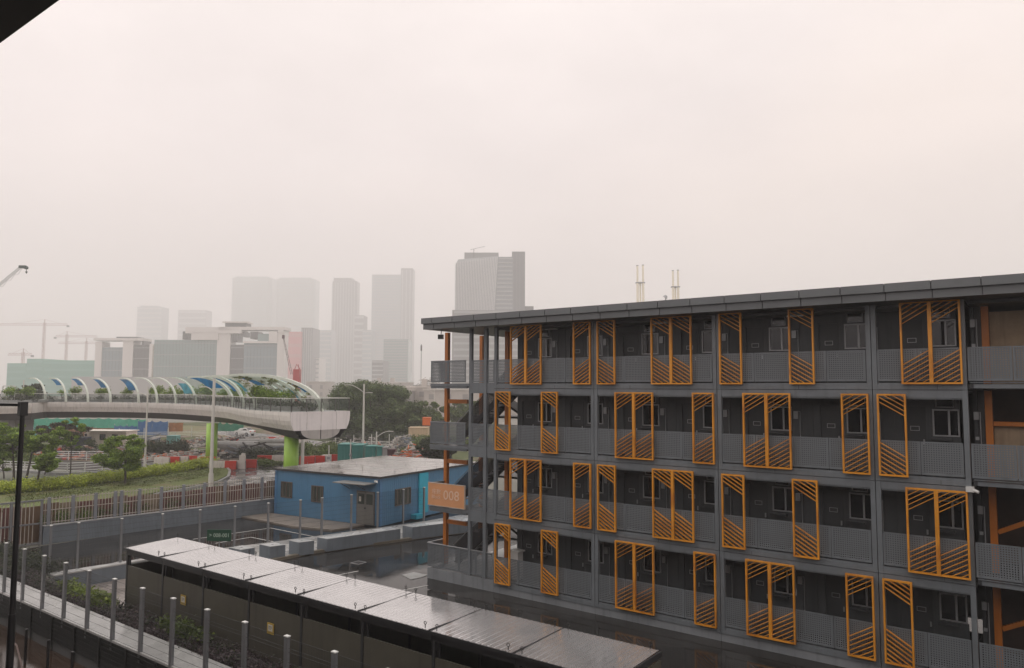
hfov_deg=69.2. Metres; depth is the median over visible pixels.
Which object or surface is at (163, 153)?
sky
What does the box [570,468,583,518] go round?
door
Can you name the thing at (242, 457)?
jersey block
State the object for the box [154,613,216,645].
grass clump
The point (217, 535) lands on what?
unit sign
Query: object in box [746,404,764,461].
door
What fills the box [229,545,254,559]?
concrete block
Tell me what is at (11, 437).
broadleaf tree
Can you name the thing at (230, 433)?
site track
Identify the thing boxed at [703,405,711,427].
window
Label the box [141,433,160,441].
steel stack
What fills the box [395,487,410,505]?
window
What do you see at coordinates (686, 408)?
door
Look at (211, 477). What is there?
lamp post
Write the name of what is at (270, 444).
concrete pipe
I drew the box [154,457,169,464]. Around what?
barrier
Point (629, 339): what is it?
door
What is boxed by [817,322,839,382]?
door
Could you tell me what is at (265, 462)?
shrub
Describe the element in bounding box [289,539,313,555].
concrete block
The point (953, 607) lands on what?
window
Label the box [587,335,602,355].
window
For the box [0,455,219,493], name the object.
hedge
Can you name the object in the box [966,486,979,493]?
security camera
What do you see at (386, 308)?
tower
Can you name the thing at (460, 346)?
tower
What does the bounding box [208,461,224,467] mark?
barrier
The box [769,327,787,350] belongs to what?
window
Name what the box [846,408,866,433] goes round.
window
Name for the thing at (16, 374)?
netted building
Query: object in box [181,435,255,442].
rubble pile
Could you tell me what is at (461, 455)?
site soil
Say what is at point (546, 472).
window
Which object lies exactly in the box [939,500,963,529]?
window
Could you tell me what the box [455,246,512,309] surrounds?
tower
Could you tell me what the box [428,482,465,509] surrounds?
block sign
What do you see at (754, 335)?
door
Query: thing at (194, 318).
tower
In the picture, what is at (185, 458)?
barrier
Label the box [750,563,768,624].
door
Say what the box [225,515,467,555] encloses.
divider pavement
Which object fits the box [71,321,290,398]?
office complex
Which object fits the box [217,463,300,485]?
road
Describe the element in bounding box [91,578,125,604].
sunken path
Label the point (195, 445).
rubble pile
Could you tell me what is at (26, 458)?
shrub
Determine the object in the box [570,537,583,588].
door
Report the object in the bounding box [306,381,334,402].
shed
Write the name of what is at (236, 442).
concrete pipe
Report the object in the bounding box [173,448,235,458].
rubble pile
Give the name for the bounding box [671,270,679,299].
chimney stack
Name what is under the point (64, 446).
rubble pile
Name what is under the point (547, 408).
window
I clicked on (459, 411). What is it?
broadleaf tree
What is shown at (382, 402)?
broadleaf tree
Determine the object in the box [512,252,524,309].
tower
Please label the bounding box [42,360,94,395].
netted building
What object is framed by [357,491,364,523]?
door
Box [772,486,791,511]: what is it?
window
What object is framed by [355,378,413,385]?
shed
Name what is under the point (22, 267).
mobile crane
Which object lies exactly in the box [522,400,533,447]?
door
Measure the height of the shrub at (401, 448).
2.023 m
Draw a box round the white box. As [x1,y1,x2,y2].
[322,455,331,461]
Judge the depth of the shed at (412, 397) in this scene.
244.57 m
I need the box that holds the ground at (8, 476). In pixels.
[0,389,516,578]
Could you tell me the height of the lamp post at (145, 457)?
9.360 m
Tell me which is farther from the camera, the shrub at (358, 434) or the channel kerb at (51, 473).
the shrub at (358, 434)
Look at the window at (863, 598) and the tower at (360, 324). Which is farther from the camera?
the tower at (360, 324)
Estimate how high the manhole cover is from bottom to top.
0.030 m
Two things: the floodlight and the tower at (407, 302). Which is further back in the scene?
the tower at (407, 302)
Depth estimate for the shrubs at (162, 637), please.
27.50 m
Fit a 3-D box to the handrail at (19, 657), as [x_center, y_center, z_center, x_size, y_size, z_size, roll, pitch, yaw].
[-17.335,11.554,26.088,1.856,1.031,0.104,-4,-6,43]
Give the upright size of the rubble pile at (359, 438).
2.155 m
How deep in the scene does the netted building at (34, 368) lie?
751.02 m
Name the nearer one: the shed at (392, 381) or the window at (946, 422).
the window at (946, 422)
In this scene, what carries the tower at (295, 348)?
on the ground at (8, 476)
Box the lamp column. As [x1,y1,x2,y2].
[0,402,27,667]
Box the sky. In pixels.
[0,0,1023,388]
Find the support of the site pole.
on the road
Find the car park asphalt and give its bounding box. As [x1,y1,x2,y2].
[19,512,983,667]
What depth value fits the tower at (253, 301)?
2345.81 m
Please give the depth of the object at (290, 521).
50.84 m
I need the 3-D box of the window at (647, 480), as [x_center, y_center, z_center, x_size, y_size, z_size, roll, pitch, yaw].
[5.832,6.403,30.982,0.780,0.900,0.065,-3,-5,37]
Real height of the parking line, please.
0.004 m
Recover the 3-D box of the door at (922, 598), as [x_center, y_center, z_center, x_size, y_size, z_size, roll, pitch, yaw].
[13.680,9.572,24.779,0.720,2.240,0.105,-3,-5,37]
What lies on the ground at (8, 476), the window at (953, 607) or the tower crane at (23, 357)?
the tower crane at (23, 357)
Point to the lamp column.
(22, 410)
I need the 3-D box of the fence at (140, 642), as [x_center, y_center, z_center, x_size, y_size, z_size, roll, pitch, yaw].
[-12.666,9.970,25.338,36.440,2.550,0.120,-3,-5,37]
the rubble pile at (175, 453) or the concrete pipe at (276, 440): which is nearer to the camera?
the rubble pile at (175, 453)
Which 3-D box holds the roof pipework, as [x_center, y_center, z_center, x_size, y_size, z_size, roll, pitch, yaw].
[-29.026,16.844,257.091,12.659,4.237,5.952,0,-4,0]
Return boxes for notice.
[180,594,185,605]
[267,622,273,634]
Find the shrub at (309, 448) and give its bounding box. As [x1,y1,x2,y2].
[299,441,337,455]
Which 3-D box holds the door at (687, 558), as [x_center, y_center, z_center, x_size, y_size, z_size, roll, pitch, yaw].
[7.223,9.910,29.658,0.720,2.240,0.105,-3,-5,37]
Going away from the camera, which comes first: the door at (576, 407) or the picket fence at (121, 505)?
the door at (576, 407)
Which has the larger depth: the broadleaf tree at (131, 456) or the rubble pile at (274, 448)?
the rubble pile at (274, 448)
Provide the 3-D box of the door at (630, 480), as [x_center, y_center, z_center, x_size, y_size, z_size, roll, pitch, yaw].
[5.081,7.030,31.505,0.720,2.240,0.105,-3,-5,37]
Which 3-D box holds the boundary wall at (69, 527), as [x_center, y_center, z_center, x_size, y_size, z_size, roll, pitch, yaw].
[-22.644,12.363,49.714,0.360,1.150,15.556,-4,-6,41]
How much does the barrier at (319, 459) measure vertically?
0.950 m
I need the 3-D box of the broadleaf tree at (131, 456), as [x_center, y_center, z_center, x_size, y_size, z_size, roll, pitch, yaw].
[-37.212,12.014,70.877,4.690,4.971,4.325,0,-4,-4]
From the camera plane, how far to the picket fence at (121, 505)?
48.44 m
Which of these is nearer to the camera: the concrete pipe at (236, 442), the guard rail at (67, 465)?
the guard rail at (67, 465)
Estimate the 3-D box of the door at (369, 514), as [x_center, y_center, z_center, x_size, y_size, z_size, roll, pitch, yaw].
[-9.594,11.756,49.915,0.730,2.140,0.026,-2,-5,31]
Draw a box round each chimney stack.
[635,265,644,301]
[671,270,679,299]
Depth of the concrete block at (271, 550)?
40.20 m
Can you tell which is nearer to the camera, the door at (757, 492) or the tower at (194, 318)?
the door at (757, 492)
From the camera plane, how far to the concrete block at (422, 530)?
46.27 m
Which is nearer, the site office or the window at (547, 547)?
the window at (547, 547)
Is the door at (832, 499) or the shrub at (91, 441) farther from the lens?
the shrub at (91, 441)
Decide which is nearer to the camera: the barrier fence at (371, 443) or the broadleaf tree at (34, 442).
the broadleaf tree at (34, 442)
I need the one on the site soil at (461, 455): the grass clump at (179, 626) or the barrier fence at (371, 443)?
the barrier fence at (371, 443)
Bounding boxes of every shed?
[167,425,224,436]
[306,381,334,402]
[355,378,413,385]
[403,379,428,406]
[405,390,415,401]
[423,385,491,416]
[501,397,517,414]
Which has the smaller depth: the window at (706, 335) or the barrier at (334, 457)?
the window at (706, 335)
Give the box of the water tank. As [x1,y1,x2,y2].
[166,435,180,444]
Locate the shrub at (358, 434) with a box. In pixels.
[329,430,408,442]
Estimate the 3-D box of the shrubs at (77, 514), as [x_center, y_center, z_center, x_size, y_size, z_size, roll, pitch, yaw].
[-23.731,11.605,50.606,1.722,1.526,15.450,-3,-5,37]
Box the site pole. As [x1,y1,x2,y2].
[301,439,304,464]
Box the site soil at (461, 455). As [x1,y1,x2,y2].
[15,422,516,464]
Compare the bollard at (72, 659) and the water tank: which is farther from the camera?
the water tank
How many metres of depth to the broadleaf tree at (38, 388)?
134.10 m
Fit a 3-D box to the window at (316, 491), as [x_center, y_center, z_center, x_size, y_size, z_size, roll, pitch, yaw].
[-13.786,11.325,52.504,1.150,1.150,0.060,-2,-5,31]
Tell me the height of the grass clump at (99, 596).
0.929 m
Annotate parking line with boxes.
[114,528,427,589]
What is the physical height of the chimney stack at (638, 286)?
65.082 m
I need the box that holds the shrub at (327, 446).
[317,441,346,453]
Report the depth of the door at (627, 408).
31.82 m
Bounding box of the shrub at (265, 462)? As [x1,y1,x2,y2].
[252,457,283,466]
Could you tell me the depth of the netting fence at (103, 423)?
149.45 m
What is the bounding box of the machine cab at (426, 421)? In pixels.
[422,417,431,425]
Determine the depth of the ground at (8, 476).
81.95 m
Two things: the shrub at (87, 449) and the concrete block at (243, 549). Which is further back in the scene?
the shrub at (87, 449)
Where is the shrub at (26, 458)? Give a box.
[4,452,37,463]
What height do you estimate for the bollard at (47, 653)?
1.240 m
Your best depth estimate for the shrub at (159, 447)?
97.84 m
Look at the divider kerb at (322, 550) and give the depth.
43.16 m
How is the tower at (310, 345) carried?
on the ground at (8, 476)
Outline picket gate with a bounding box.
[0,499,43,546]
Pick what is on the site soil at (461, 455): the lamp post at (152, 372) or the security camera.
the lamp post at (152, 372)
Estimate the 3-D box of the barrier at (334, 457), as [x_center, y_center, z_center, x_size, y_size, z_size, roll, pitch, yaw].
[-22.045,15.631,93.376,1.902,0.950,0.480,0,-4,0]
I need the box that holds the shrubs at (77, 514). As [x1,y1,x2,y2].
[37,490,238,524]
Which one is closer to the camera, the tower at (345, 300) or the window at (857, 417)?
the window at (857, 417)
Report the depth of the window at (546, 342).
34.64 m
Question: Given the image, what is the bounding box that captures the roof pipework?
[413,377,443,388]
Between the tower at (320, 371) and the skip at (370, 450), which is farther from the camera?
the tower at (320, 371)
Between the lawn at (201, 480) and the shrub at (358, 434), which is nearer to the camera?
the lawn at (201, 480)
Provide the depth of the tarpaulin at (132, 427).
138.51 m
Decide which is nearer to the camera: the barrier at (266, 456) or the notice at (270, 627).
the notice at (270, 627)
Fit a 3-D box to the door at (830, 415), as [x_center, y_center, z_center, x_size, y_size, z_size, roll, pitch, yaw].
[11.548,3.701,26.846,0.720,2.240,0.105,-3,-5,37]
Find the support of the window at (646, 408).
in the apartment block at (740, 469)
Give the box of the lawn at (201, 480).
[0,467,228,511]
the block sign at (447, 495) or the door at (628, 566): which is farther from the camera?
the block sign at (447, 495)
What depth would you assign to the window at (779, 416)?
27.97 m
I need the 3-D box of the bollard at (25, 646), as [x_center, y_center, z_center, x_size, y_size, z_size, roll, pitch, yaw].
[-17.982,11.545,27.433,0.120,1.240,0.120,3,-5,-30]
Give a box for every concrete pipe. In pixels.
[217,441,259,446]
[217,443,234,452]
[234,443,265,449]
[238,438,283,443]
[266,443,283,448]
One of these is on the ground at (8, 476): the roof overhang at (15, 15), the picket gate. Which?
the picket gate
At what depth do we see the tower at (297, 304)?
2315.27 m
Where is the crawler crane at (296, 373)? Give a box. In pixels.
[282,335,300,402]
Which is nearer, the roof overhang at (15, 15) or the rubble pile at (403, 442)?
the roof overhang at (15, 15)
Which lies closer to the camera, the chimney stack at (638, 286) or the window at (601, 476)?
the window at (601, 476)
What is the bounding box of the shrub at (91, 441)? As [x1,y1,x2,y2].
[62,437,96,444]
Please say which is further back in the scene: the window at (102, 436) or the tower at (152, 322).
the tower at (152, 322)
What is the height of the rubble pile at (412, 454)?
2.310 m
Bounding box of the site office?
[84,429,138,446]
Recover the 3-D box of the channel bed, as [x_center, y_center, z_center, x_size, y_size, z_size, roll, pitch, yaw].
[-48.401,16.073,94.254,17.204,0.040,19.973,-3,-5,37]
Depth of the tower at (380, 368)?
1052.07 m
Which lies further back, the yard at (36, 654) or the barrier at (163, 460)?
the barrier at (163, 460)
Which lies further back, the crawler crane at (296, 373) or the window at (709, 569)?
the crawler crane at (296, 373)
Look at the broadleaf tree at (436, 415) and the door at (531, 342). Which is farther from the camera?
the broadleaf tree at (436, 415)
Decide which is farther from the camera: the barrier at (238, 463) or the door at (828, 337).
the barrier at (238, 463)
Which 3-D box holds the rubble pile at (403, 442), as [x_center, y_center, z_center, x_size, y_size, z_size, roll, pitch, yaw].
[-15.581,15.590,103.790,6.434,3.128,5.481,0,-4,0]
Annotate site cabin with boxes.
[272,455,477,526]
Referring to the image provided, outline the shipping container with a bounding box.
[408,427,429,436]
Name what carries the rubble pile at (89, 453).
on the site soil at (461, 455)
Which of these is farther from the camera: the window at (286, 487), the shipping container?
the shipping container
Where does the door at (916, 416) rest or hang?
in the apartment block at (740, 469)
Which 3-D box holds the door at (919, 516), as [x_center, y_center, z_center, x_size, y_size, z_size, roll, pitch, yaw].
[13.690,6.580,25.000,0.720,2.240,0.105,-3,-5,37]
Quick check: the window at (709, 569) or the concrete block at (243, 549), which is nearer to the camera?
the window at (709, 569)
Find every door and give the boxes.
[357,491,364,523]
[365,492,373,524]
[522,337,534,382]
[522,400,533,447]
[522,464,533,512]
[522,530,533,578]
[570,335,583,382]
[570,401,583,450]
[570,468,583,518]
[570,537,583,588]
[622,332,637,382]
[623,402,637,453]
[623,472,638,526]
[624,545,639,597]
[680,329,697,382]
[681,403,698,457]
[682,477,699,533]
[683,553,700,610]
[745,326,764,382]
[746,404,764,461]
[748,482,767,542]
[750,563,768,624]
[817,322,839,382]
[819,405,840,466]
[822,488,843,552]
[824,574,845,639]
[899,318,923,382]
[902,406,927,471]
[905,495,930,563]
[908,586,934,656]
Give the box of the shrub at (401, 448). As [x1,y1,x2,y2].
[397,444,419,455]
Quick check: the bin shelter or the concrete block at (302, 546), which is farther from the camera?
the concrete block at (302, 546)
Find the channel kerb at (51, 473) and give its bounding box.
[0,463,157,474]
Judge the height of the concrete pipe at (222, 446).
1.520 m
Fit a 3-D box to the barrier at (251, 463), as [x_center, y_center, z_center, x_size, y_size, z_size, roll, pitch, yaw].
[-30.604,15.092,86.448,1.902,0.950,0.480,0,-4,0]
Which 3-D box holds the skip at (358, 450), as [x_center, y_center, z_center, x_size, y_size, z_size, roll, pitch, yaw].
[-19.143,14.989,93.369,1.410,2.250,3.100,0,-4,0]
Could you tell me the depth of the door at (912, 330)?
25.46 m
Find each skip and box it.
[337,442,355,460]
[352,443,367,458]
[365,445,378,457]
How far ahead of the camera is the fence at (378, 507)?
44.15 m
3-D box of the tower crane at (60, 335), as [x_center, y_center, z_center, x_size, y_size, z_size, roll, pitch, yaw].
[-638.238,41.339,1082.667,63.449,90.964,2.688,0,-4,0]
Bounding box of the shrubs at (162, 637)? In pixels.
[0,558,297,667]
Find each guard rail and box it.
[0,449,205,471]
[55,443,172,459]
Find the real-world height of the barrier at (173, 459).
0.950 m
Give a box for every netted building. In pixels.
[6,363,26,395]
[26,359,54,390]
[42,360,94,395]
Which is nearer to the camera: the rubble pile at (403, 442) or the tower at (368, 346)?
the rubble pile at (403, 442)
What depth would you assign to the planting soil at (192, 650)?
26.79 m
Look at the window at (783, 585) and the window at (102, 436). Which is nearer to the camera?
the window at (783, 585)
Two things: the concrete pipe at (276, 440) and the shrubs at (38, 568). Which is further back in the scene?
the concrete pipe at (276, 440)
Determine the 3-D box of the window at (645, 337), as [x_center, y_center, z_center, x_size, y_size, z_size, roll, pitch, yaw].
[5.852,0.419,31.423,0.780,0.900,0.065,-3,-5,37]
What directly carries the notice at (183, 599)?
attached to the bin shelter
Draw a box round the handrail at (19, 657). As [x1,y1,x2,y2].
[15,643,22,667]
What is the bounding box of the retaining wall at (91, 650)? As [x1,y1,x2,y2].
[0,575,231,667]
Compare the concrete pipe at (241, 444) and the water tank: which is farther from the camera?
the water tank
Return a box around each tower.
[136,306,168,344]
[177,310,211,339]
[231,276,276,344]
[275,278,319,331]
[287,332,302,388]
[301,328,319,393]
[315,358,325,380]
[319,330,335,381]
[331,278,359,390]
[353,315,367,381]
[362,330,374,381]
[371,275,400,359]
[372,360,388,381]
[383,339,411,381]
[400,268,414,381]
[452,310,525,388]
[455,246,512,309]
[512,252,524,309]
[525,306,533,309]
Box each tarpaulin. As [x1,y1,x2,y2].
[114,424,136,429]
[137,419,167,434]
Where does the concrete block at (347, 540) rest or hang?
on the divider pavement at (314, 538)
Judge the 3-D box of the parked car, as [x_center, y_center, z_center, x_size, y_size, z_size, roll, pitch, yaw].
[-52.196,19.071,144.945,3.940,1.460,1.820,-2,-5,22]
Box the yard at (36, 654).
[0,624,85,667]
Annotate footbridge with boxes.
[0,373,349,466]
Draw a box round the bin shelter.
[123,534,661,667]
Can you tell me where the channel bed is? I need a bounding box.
[56,460,153,470]
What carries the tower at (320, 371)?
on the ground at (8, 476)
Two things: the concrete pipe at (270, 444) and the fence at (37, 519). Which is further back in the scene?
the concrete pipe at (270, 444)
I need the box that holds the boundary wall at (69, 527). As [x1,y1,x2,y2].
[42,498,273,544]
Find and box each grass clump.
[52,577,120,609]
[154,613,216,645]
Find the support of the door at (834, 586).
in the apartment block at (740, 469)
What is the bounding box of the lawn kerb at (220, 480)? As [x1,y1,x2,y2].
[154,468,230,493]
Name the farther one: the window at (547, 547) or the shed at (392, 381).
the shed at (392, 381)
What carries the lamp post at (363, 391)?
on the site soil at (461, 455)
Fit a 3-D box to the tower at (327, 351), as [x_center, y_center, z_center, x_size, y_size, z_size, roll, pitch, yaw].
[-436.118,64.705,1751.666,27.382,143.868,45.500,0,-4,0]
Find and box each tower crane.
[0,319,68,358]
[8,348,33,362]
[54,331,95,359]
[58,338,92,359]
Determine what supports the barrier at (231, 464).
on the road
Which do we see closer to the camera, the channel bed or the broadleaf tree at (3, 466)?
the broadleaf tree at (3, 466)
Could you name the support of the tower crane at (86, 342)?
on the ground at (8, 476)
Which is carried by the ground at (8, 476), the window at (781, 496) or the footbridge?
the footbridge
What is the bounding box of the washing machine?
[511,548,524,579]
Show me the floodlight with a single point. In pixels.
(441, 336)
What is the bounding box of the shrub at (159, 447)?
[142,438,193,454]
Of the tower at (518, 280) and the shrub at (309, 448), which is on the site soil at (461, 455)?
the shrub at (309, 448)
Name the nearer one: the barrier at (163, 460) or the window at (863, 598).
the window at (863, 598)
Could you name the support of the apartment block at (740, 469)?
on the car park asphalt
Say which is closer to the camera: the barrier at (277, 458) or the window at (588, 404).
the window at (588, 404)
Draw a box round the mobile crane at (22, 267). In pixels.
[0,265,27,286]
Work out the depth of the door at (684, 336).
30.39 m
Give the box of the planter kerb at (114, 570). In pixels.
[49,559,147,585]
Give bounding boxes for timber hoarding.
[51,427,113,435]
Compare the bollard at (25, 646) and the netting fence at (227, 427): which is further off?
the netting fence at (227, 427)
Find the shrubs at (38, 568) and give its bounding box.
[0,539,63,577]
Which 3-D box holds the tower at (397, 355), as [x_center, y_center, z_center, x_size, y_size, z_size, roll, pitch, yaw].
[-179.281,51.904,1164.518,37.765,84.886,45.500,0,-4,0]
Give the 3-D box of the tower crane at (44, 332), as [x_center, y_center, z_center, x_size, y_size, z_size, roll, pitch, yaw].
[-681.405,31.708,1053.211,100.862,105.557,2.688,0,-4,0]
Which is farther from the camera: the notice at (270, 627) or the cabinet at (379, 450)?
the cabinet at (379, 450)
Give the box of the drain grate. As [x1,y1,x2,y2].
[352,561,365,564]
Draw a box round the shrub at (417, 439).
[406,434,468,444]
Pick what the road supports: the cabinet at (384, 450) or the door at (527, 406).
the cabinet at (384, 450)
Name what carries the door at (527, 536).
in the apartment block at (740, 469)
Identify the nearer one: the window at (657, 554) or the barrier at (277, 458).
the window at (657, 554)
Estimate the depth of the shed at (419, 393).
249.77 m
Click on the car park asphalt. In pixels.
(389, 564)
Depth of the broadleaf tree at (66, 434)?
77.03 m
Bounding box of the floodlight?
[438,330,443,338]
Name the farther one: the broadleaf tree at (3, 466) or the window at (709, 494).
the broadleaf tree at (3, 466)
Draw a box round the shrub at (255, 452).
[234,446,278,457]
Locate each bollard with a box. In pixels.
[23,629,27,663]
[46,639,50,667]
[70,651,74,667]
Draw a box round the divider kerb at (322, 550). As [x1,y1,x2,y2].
[271,533,461,560]
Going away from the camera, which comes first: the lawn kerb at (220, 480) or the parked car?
the lawn kerb at (220, 480)
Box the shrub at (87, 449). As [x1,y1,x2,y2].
[61,443,102,454]
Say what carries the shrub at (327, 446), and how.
on the site soil at (461, 455)
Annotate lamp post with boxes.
[135,387,148,467]
[150,345,153,421]
[199,378,223,486]
[347,384,372,442]
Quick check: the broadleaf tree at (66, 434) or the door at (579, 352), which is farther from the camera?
the broadleaf tree at (66, 434)
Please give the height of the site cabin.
3.540 m
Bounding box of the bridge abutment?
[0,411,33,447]
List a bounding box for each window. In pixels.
[100,434,105,439]
[280,481,292,497]
[311,485,322,502]
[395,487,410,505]
[538,338,551,357]
[538,402,551,421]
[538,467,551,487]
[538,533,551,554]
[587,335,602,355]
[587,403,602,423]
[588,471,603,492]
[588,540,603,563]
[641,333,658,354]
[642,404,659,425]
[643,476,660,498]
[643,548,660,572]
[702,330,711,352]
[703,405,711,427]
[704,481,714,504]
[705,557,713,581]
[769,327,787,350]
[770,406,791,430]
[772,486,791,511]
[774,567,795,595]
[844,323,865,348]
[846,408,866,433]
[849,492,870,519]
[851,579,871,607]
[932,319,956,346]
[932,409,959,436]
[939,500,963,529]
[939,592,967,623]
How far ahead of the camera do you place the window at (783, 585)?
27.53 m
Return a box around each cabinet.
[377,446,383,455]
[382,446,388,455]
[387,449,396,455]
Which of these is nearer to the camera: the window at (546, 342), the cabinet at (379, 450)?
the window at (546, 342)
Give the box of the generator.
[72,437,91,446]
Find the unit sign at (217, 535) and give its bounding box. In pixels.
[207,529,231,546]
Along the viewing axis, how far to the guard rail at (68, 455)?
94.66 m
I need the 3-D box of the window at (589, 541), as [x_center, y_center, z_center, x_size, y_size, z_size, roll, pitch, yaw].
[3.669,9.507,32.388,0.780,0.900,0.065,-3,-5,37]
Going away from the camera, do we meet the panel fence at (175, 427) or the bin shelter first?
the bin shelter
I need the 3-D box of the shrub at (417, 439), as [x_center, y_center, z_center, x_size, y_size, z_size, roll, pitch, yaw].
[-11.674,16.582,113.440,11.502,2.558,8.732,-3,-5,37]
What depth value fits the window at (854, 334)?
26.57 m
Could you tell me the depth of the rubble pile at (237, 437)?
119.82 m
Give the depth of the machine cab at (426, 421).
123.57 m
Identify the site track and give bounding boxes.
[218,431,325,444]
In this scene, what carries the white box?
on the road
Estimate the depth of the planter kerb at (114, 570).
38.04 m
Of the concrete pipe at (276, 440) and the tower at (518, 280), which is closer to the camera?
the concrete pipe at (276, 440)
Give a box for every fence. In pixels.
[0,480,274,543]
[0,542,375,667]
[34,418,145,429]
[43,476,274,524]
[48,487,424,572]
[119,427,205,437]
[168,421,182,434]
[218,422,243,430]
[335,434,389,444]
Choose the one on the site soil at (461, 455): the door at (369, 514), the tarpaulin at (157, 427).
the tarpaulin at (157, 427)
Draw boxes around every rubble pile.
[27,450,92,459]
[55,445,96,452]
[57,449,161,459]
[119,440,205,447]
[141,450,223,460]
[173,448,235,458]
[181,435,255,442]
[197,433,280,445]
[223,442,283,457]
[313,435,393,447]
[387,434,414,455]
[398,444,427,457]
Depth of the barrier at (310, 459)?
90.56 m
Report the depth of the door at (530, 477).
34.76 m
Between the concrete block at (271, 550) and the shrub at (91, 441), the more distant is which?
the shrub at (91, 441)
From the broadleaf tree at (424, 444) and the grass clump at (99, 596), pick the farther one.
the broadleaf tree at (424, 444)
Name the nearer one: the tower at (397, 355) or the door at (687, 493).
the door at (687, 493)
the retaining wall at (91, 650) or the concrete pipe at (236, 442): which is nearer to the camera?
the retaining wall at (91, 650)
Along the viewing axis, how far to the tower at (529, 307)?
816.39 m
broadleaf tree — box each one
[0,422,34,479]
[0,450,11,478]
[9,383,46,399]
[25,428,67,477]
[32,451,62,479]
[34,422,93,442]
[55,417,86,475]
[90,434,147,482]
[326,379,422,440]
[391,404,435,434]
[415,400,443,423]
[415,437,456,458]
[450,399,477,425]
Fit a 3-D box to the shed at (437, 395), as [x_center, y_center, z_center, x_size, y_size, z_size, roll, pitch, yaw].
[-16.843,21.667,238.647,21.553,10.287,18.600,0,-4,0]
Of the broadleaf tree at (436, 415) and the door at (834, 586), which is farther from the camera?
the broadleaf tree at (436, 415)
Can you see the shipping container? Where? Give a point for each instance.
(416, 431)
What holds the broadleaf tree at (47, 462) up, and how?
on the lawn at (201, 480)
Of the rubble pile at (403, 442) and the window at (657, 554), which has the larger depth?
the rubble pile at (403, 442)
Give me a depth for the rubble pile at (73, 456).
96.42 m
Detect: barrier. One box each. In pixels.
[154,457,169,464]
[170,457,180,462]
[173,456,188,463]
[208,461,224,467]
[225,461,236,468]
[229,460,245,468]
[246,459,257,467]
[257,455,271,459]
[272,455,281,461]
[299,456,315,463]
[315,456,325,462]
[329,454,337,460]
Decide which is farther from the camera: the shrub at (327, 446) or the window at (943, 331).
the shrub at (327, 446)
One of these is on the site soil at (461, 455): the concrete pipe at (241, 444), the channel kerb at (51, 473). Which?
the concrete pipe at (241, 444)
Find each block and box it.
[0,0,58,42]
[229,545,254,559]
[239,453,245,468]
[259,542,284,558]
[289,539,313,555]
[317,527,400,551]
[402,518,477,538]
[421,273,1023,667]
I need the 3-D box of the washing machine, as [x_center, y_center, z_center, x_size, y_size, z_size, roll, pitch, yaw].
[0.219,10.675,34.382,0.600,1.320,0.500,-3,-5,37]
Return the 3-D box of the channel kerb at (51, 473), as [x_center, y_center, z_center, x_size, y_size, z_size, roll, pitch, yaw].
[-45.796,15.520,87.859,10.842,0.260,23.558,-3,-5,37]
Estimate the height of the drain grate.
0.020 m
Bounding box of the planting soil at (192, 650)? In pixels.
[31,586,282,667]
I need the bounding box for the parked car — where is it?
[234,428,255,435]
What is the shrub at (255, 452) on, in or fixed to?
on the site soil at (461, 455)
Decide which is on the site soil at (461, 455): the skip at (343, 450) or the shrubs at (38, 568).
the skip at (343, 450)
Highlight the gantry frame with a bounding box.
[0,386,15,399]
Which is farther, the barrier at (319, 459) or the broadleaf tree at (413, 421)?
the broadleaf tree at (413, 421)
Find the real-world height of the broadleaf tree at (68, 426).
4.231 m
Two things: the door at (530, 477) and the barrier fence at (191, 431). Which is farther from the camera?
the barrier fence at (191, 431)
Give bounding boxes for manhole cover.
[403,572,426,579]
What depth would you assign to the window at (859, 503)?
26.13 m

